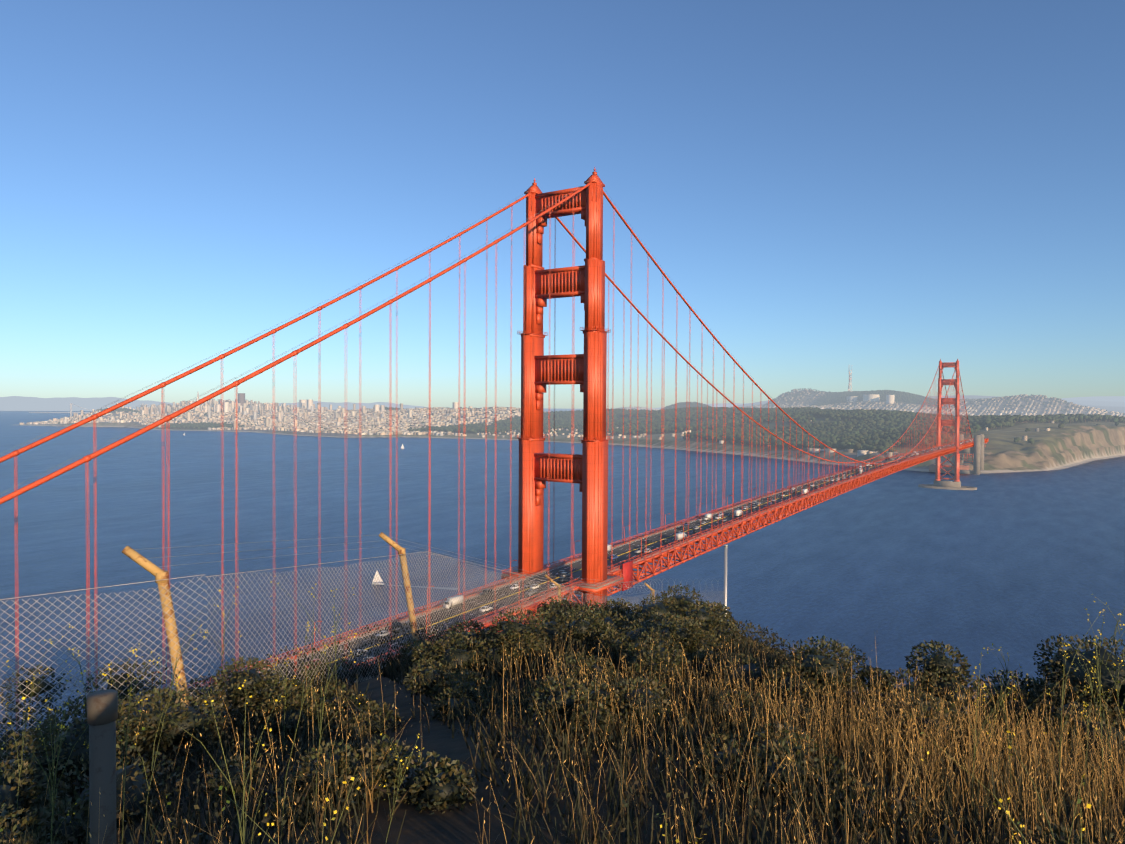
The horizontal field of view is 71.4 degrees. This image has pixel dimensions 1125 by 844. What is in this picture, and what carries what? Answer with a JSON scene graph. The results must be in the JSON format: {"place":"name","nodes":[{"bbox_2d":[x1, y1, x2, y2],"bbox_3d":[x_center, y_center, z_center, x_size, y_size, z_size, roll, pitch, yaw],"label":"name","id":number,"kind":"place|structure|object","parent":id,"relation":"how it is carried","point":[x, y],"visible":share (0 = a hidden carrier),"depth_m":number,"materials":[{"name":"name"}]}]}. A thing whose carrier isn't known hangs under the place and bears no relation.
{"place":"outdoors","nodes":[
{"label":"outdoors","id":0,"kind":"place"},
{"bbox_2d":[0,410,95,410],"bbox_3d":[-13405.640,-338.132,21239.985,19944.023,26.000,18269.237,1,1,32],"label":"bay land","id":1,"kind":"structure","parent":0,"point":[44,410],"depth_m":18607.98,"materials":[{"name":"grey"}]},
{"bbox_2d":[29,403,150,416],"bbox_3d":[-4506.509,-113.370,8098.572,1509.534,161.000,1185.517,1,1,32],"label":"bay bridge","id":2,"kind":"structure","parent":0,"point":[70,412],"depth_m":8031.95,"materials":[{"name":"grey metal"}]},
{"bbox_2d":[0,396,739,409],"bbox_3d":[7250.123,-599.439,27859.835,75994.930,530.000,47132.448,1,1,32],"label":"distant hills","id":3,"kind":"structure","parent":0,"point":[20,403],"depth_m":33953.59,"materials":[{"name":"grey"}]},
{"bbox_2d":[0,408,1124,736],"bbox_3d":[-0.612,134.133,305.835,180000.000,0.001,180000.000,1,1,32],"label":"sea water","id":4,"kind":"structure","parent":0,"point":[888,572],"depth_m":809.09,"materials":[{"name":"blue liquid"}]},
{"bbox_2d":[183,433,403,584],"bbox_3d":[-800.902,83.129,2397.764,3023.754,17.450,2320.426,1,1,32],"label":"sailboats","id":5,"kind":"object","parent":4,"relation":"on","point":[402,446],"visible":0.56,"depth_m":614.64,"materials":[{"name":"white fabric"}]},
{"bbox_2d":[390,448,457,589],"bbox_3d":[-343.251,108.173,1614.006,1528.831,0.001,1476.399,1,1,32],"label":"boat wake","id":6,"kind":"object","parent":4,"relation":"on","point":[431,587],"depth_m":605.17,"materials":[{"name":"white liquid"}]},
{"bbox_2d":[918,480,976,489],"bbox_3d":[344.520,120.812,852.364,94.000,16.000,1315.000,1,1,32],"label":"bridge piers","id":7,"kind":"structure","parent":4,"relation":"in","point":[947,485],"depth_m":1378.29,"materials":[{"name":"grey concrete"}]},
{"bbox_2d":[0,0,1124,408],"label":"sky","id":8,"kind":"structure","parent":0,"point":[882,192],"materials":[{"name":"blue"}]},
{"bbox_2d":[515,167,611,623],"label":"bridge tower","id":9,"kind":"structure","parent":0,"point":[587,469],"depth_m":298.73,"materials":[{"name":"red metal"}]},
{"bbox_2d":[0,181,972,728],"bbox_3d":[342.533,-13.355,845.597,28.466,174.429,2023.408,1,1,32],"label":"suspension cables","id":10,"kind":"object","parent":9,"relation":"attached to","point":[16,493],"visible":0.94,"depth_m":244.86,"materials":[{"name":"red metal"}]},
{"bbox_2d":[58,438,987,729],"bbox_3d":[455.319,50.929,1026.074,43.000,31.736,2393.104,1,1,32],"label":"bridge deck truss","id":11,"kind":"object","parent":10,"relation":"hanging from","point":[626,572],"visible":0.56,"depth_m":393.24,"materials":[{"name":"red metal"}]},
{"bbox_2d":[17,399,1124,473],"bbox_3d":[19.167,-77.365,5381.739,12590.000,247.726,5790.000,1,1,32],"label":"coastal land","id":12,"kind":"structure","parent":0,"point":[1067,445],"depth_m":2328.35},
{"bbox_2d":[19,389,1124,457],"bbox_3d":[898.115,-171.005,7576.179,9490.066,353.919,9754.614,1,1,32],"label":"city buildings","id":13,"kind":"structure","parent":12,"relation":"on","point":[272,415],"depth_m":5395.93,"materials":[{"name":"white concrete"}]},
{"bbox_2d":[36,388,1124,456],"bbox_3d":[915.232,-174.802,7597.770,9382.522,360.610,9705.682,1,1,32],"label":"forest trees","id":14,"kind":"object","parent":12,"relation":"on","point":[871,429],"visible":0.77,"depth_m":3005.74,"materials":[{"name":"green plant"}]},
{"bbox_2d":[929,464,968,471],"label":"fort building","id":15,"kind":"structure","parent":12,"relation":"on","point":[947,469],"depth_m":1727.70,"materials":[{"name":"brick"}]},
{"bbox_2d":[952,434,984,474],"bbox_3d":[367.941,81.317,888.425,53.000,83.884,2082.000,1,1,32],"label":"bridge pylons","id":16,"kind":"object","parent":12,"relation":"on","point":[977,449],"visible":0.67,"depth_m":1669.70,"materials":[{"name":"concrete"}]},
{"bbox_2d":[159,439,984,702],"bbox_3d":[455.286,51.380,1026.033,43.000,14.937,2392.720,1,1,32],"label":"bridge road","id":17,"kind":"structure","parent":0,"point":[570,567],"depth_m":306.31,"materials":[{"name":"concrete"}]},
{"bbox_2d":[217,438,984,690],"bbox_3d":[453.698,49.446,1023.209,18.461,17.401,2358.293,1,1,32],"label":"vehicles","id":18,"kind":"object","parent":17,"relation":"on","point":[562,574],"visible":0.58,"depth_m":358.30,"materials":[{"name":"paint"}]},
{"bbox_2d":[20,661,1124,843],"bbox_3d":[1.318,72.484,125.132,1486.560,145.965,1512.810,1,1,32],"label":"headland","id":19,"kind":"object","parent":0,"point":[457,826],"depth_m":4.99,"materials":[{"name":"soil"}]},
{"bbox_2d":[87,689,117,843],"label":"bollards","id":20,"kind":"object","parent":19,"relation":"on","point":[102,711],"visible":1,"depth_m":3.34,"materials":[{"name":"metal"}]},
{"bbox_2d":[0,551,564,769],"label":"chain link fence","id":21,"kind":"object","parent":19,"relation":"on","point":[266,623],"visible":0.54,"depth_m":9.63,"materials":[{"name":"silver metal"}]},
{"bbox_2d":[122,532,654,706],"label":"fence posts","id":22,"kind":"object","parent":19,"relation":"on","point":[158,573],"visible":0.56,"depth_m":8.37,"materials":[{"name":"yellow metal"}]},
{"bbox_2d":[134,535,727,616],"bbox_3d":[-0.451,5.882,17.950,2.340,9.368,20.829,1,1,29],"label":"fence pole and wire","id":23,"kind":"object","parent":19,"relation":"on","point":[725,572],"visible":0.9,"depth_m":20.80,"materials":[{"name":"grey metal"}]},
{"bbox_2d":[565,587,723,613],"bbox_3d":[2.207,6.091,23.689,1.508,3.900,8.440,1,1,40],"label":"chain link fence","id":24,"kind":"object","parent":23,"relation":"attached to","point":[606,598],"visible":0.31,"depth_m":23.09,"materials":[{"name":"grey metal"}]},
{"bbox_2d":[0,603,1124,843],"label":"dry grass","id":25,"kind":"structure","parent":19,"relation":"on","point":[1044,769],"depth_m":5.38,"materials":[{"name":"plant"}]},
{"bbox_2d":[0,584,1124,843],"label":"headland bush","id":26,"kind":"object","parent":19,"relation":"on","point":[686,622],"visible":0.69,"depth_m":7.40,"materials":[{"name":"green plant"}]},
{"bbox_2d":[0,576,1124,843],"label":"yellow wildflowers","id":27,"kind":"object","parent":19,"relation":"on","point":[1098,678],"visible":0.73,"depth_m":4.28,"materials":[{"name":"yellow plant"}]},
{"bbox_2d":[624,390,1124,415],"bbox_3d":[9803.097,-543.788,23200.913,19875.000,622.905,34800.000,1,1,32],"label":"hills","id":28,"kind":"structure","parent":0,"point":[1112,403],"depth_m":11921.69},
{"bbox_2d":[848,371,851,391],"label":"radio tower","id":29,"kind":"structure","parent":28,"relation":"on","point":[849,385],"depth_m":7904.23,"materials":[{"name":"metal"}]},
{"bbox_2d":[935,359,959,481],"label":"bridge tower","id":30,"kind":"structure","parent":0,"point":[955,423],"depth_m":1382.52,"materials":[{"name":"red metal"}]},
{"bbox_2d":[960,442,986,463],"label":"bridge arch","id":31,"kind":"structure","parent":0,"point":[964,458],"depth_m":1692.24,"materials":[{"name":"red metal"}]}
]}

